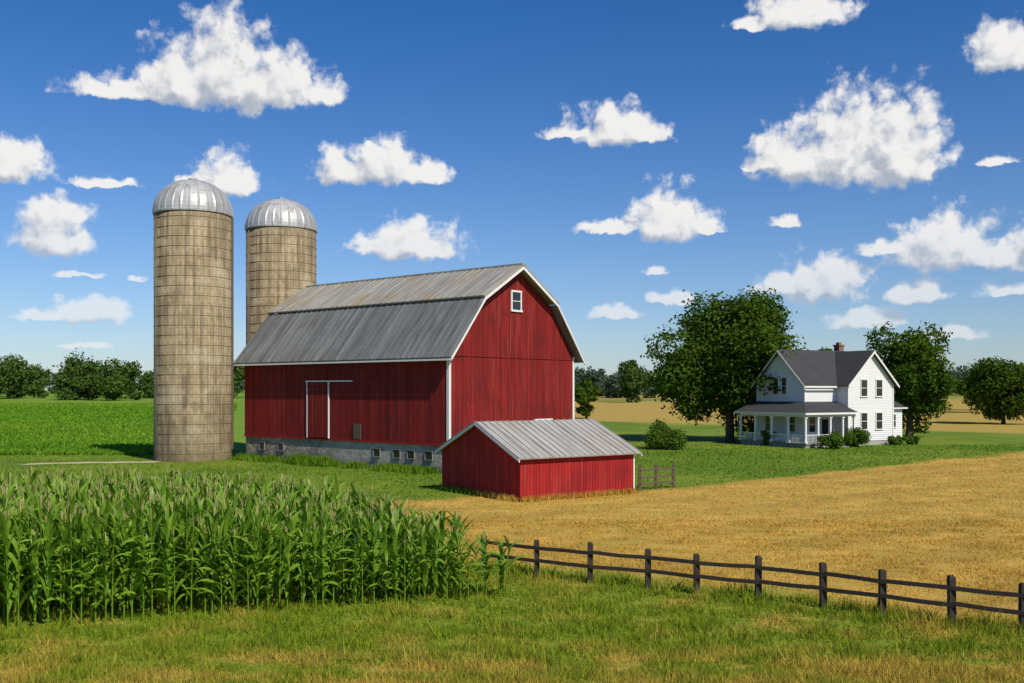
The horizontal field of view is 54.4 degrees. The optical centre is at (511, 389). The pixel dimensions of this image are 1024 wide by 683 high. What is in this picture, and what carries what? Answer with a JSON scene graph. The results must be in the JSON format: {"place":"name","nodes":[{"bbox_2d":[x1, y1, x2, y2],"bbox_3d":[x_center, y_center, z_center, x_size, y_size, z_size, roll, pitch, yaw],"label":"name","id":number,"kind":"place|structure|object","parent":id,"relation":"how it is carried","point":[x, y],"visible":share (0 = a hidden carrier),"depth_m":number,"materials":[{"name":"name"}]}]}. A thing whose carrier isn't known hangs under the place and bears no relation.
{"place":"outdoors","nodes":[
{"label":"outdoors","id":0,"kind":"place"},
{"bbox_2d":[23,461,159,464],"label":"dirt path","id":1,"kind":"structure","parent":0,"point":[95,462],"depth_m":75.25,"materials":[{"name":"beige soil"}]},
{"bbox_2d":[0,444,1023,682],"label":"meadow grass","id":2,"kind":"structure","parent":0,"point":[898,674],"depth_m":23.06,"materials":[{"name":"plant"}]},
{"bbox_2d":[0,390,1023,682],"bbox_3d":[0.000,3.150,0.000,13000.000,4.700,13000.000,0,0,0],"label":"ground","id":3,"kind":"structure","parent":0,"point":[958,422],"depth_m":42.95,"materials":[{"name":"green plant"}]},
{"bbox_2d":[0,402,237,455],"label":"bean crop","id":4,"kind":"object","parent":3,"relation":"on","point":[125,428],"visible":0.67,"depth_m":135.77,"materials":[{"name":"green plant"}]},
{"bbox_2d":[0,350,244,399],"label":"woodland edge","id":5,"kind":"object","parent":3,"relation":"on","point":[76,379],"visible":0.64,"depth_m":385.00,"materials":[{"name":"green plant"}]},
{"bbox_2d":[152,178,233,461],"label":"grain silo","id":6,"kind":"object","parent":3,"relation":"on","point":[193,297],"visible":0.99,"depth_m":76.49,"materials":[{"name":"concrete"}]},
{"bbox_2d":[0,463,527,626],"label":"corn field","id":7,"kind":"structure","parent":3,"relation":"on","point":[60,533],"depth_m":25.30,"materials":[{"name":"green plant"}]},
{"bbox_2d":[244,197,317,344],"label":"grain silo","id":8,"kind":"object","parent":3,"relation":"on","point":[281,240],"visible":0.54,"depth_m":85.87,"materials":[{"name":"concrete"}]},
{"bbox_2d":[234,263,584,472],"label":"red barn","id":9,"kind":"structure","parent":3,"relation":"on","point":[416,369],"depth_m":71.32,"materials":[{"name":"wood"}]},
{"bbox_2d":[259,442,263,448],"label":"window glass base","id":10,"kind":"structure","parent":9,"relation":"in","point":[261,444],"depth_m":78.22,"materials":[{"name":"grey glass"}]},
{"bbox_2d":[278,443,282,450],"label":"window glass base","id":11,"kind":"structure","parent":9,"relation":"in","point":[280,445],"depth_m":76.66,"materials":[{"name":"grey glass"}]},
{"bbox_2d":[308,382,327,437],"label":"sliding door","id":12,"kind":"structure","parent":9,"relation":"in","point":[317,392],"depth_m":73.52,"materials":[{"name":"red wood"}]},
{"bbox_2d":[374,449,379,456],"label":"window glass base","id":13,"kind":"structure","parent":9,"relation":"in","point":[376,451],"depth_m":69.59,"materials":[{"name":"grey glass"}]},
{"bbox_2d":[393,450,398,457],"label":"window glass base","id":14,"kind":"structure","parent":9,"relation":"in","point":[395,452],"depth_m":68.40,"materials":[{"name":"grey glass"}]},
{"bbox_2d":[408,450,413,458],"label":"window glass base","id":15,"kind":"structure","parent":9,"relation":"in","point":[410,453],"depth_m":67.44,"materials":[{"name":"grey glass"}]},
{"bbox_2d":[425,451,431,459],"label":"window glass base","id":16,"kind":"structure","parent":9,"relation":"in","point":[428,455],"depth_m":66.37,"materials":[{"name":"grey glass"}]},
{"bbox_2d":[226,452,638,501],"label":"weeds","id":17,"kind":"object","parent":3,"relation":"on","point":[322,460],"visible":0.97,"depth_m":66.45,"materials":[{"name":"green plant"}]},
{"bbox_2d":[1,363,976,397],"bbox_3d":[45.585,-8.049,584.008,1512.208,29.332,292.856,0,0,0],"label":"distant tree line","id":18,"kind":"object","parent":3,"relation":"on","point":[609,386],"visible":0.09,"depth_m":466.62,"materials":[{"name":"green plant"}]},
{"bbox_2d":[434,418,641,501],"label":"red shed","id":19,"kind":"structure","parent":3,"relation":"on","point":[520,459],"depth_m":51.70,"materials":[{"name":"wood"}]},
{"bbox_2d":[574,378,602,418],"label":"maple tree","id":20,"kind":"object","parent":3,"relation":"on","point":[583,396],"visible":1,"depth_m":188.67,"materials":[{"name":"green plant"}]},
{"bbox_2d":[617,359,648,402],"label":"maple tree","id":21,"kind":"object","parent":3,"relation":"on","point":[631,378],"visible":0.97,"depth_m":350.50,"materials":[{"name":"green plant"}]},
{"bbox_2d":[638,463,674,490],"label":"wooden rail fence section","id":22,"kind":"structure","parent":3,"relation":"on","point":[655,476],"depth_m":55.22,"materials":[{"name":"brown wood"}]},
{"bbox_2d":[642,418,689,449],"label":"lilac bush","id":23,"kind":"object","parent":3,"relation":"on","point":[663,435],"visible":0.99,"depth_m":91.56,"materials":[{"name":"green plant"}]},
{"bbox_2d":[639,285,806,441],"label":"oak tree","id":24,"kind":"object","parent":3,"relation":"on","point":[725,358],"visible":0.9,"depth_m":103.49,"materials":[{"name":"green plant"}]},
{"bbox_2d":[481,535,1023,630],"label":"wooden rail fence","id":25,"kind":"object","parent":3,"relation":"on","point":[883,596],"visible":0.86,"depth_m":25.50,"materials":[{"name":"brown wood"}]},
{"bbox_2d":[760,430,777,445],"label":"boxwood shrub","id":26,"kind":"object","parent":3,"relation":"on","point":[764,433],"visible":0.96,"depth_m":97.94,"materials":[{"name":"green plant"}]},
{"bbox_2d":[734,342,907,447],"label":"white farmhouse","id":27,"kind":"object","parent":3,"relation":"on","point":[837,389],"visible":0.94,"depth_m":99.17,"materials":[{"name":"wood"}]},
{"bbox_2d":[766,416,769,429],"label":"window","id":28,"kind":"structure","parent":27,"relation":"in","point":[767,417],"depth_m":101.28,"materials":[{"name":"grey glass"}]},
{"bbox_2d":[772,377,778,394],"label":"window frame","id":29,"kind":"structure","parent":27,"relation":"in","point":[774,377],"depth_m":100.10,"materials":[{"name":"white paint"}]},
{"bbox_2d":[773,378,777,393],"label":"window","id":30,"kind":"structure","parent":27,"relation":"in","point":[775,391],"depth_m":100.32,"materials":[{"name":"grey glass"}]},
{"bbox_2d":[780,377,787,394],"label":"window frame","id":31,"kind":"structure","parent":27,"relation":"in","point":[781,377],"depth_m":99.21,"materials":[{"name":"white paint"}]},
{"bbox_2d":[782,378,785,393],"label":"window","id":32,"kind":"structure","parent":27,"relation":"in","point":[783,379],"depth_m":99.31,"materials":[{"name":"grey glass"}]},
{"bbox_2d":[789,417,794,431],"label":"window","id":33,"kind":"structure","parent":27,"relation":"in","point":[792,419],"depth_m":98.33,"materials":[{"name":"grey glass"}]},
{"bbox_2d":[808,417,815,432],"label":"window frame","id":34,"kind":"structure","parent":27,"relation":"in","point":[808,417],"depth_m":97.32,"materials":[{"name":"white paint"}]},
{"bbox_2d":[809,417,814,431],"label":"window","id":35,"kind":"structure","parent":27,"relation":"in","point":[811,419],"depth_m":97.49,"materials":[{"name":"grey glass"}]},
{"bbox_2d":[822,419,827,437],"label":"front door","id":36,"kind":"structure","parent":27,"relation":"in","point":[824,421],"depth_m":98.38,"materials":[{"name":"grey wood"}]},
{"bbox_2d":[861,380,866,395],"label":"window","id":37,"kind":"structure","parent":27,"relation":"in","point":[863,382],"depth_m":98.99,"materials":[{"name":"grey glass"}]},
{"bbox_2d":[860,379,868,396],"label":"window frame","id":38,"kind":"structure","parent":27,"relation":"in","point":[860,379],"depth_m":98.88,"materials":[{"name":"white paint"}]},
{"bbox_2d":[875,379,883,396],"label":"window frame","id":39,"kind":"structure","parent":27,"relation":"in","point":[875,379],"depth_m":99.83,"materials":[{"name":"white paint"}]},
{"bbox_2d":[877,380,881,395],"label":"window","id":40,"kind":"structure","parent":27,"relation":"in","point":[879,382],"depth_m":100.12,"materials":[{"name":"grey glass"}]},
{"bbox_2d":[817,346,832,350],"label":"maple tree","id":41,"kind":"object","parent":3,"relation":"on","point":[827,349],"visible":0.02,"depth_m":137.92,"materials":[{"name":"green plant"}]},
{"bbox_2d":[817,430,845,448],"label":"boxwood shrub","id":42,"kind":"object","parent":3,"relation":"on","point":[834,439],"visible":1,"depth_m":92.83,"materials":[{"name":"green plant"}]},
{"bbox_2d":[843,426,871,446],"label":"boxwood shrub","id":43,"kind":"object","parent":3,"relation":"on","point":[856,436],"visible":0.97,"depth_m":95.59,"materials":[{"name":"green plant"}]},
{"bbox_2d":[887,435,908,444],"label":"boxwood shrub","id":44,"kind":"object","parent":3,"relation":"on","point":[896,440],"visible":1,"depth_m":99.43,"materials":[{"name":"green plant"}]},
{"bbox_2d":[863,321,960,436],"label":"maple tree","id":45,"kind":"object","parent":3,"relation":"on","point":[920,375],"visible":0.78,"depth_m":114.17,"materials":[{"name":"green plant"}]},
{"bbox_2d":[905,435,920,444],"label":"boxwood shrub","id":46,"kind":"object","parent":3,"relation":"on","point":[912,440],"visible":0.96,"depth_m":100.24,"materials":[{"name":"green plant"}]},
{"bbox_2d":[930,361,986,408],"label":"hedgerow trees","id":47,"kind":"object","parent":3,"relation":"on","point":[965,375],"visible":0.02,"depth_m":228.47,"materials":[{"name":"green plant"}]},
{"bbox_2d":[955,355,1023,423],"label":"maple tree","id":48,"kind":"object","parent":3,"relation":"on","point":[999,384],"visible":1,"depth_m":157.84,"materials":[{"name":"green plant"}]},
{"bbox_2d":[0,0,1023,389],"label":"sky","id":49,"kind":"structure","parent":0,"point":[860,162],"materials":[{"name":"blue"}]}
]}

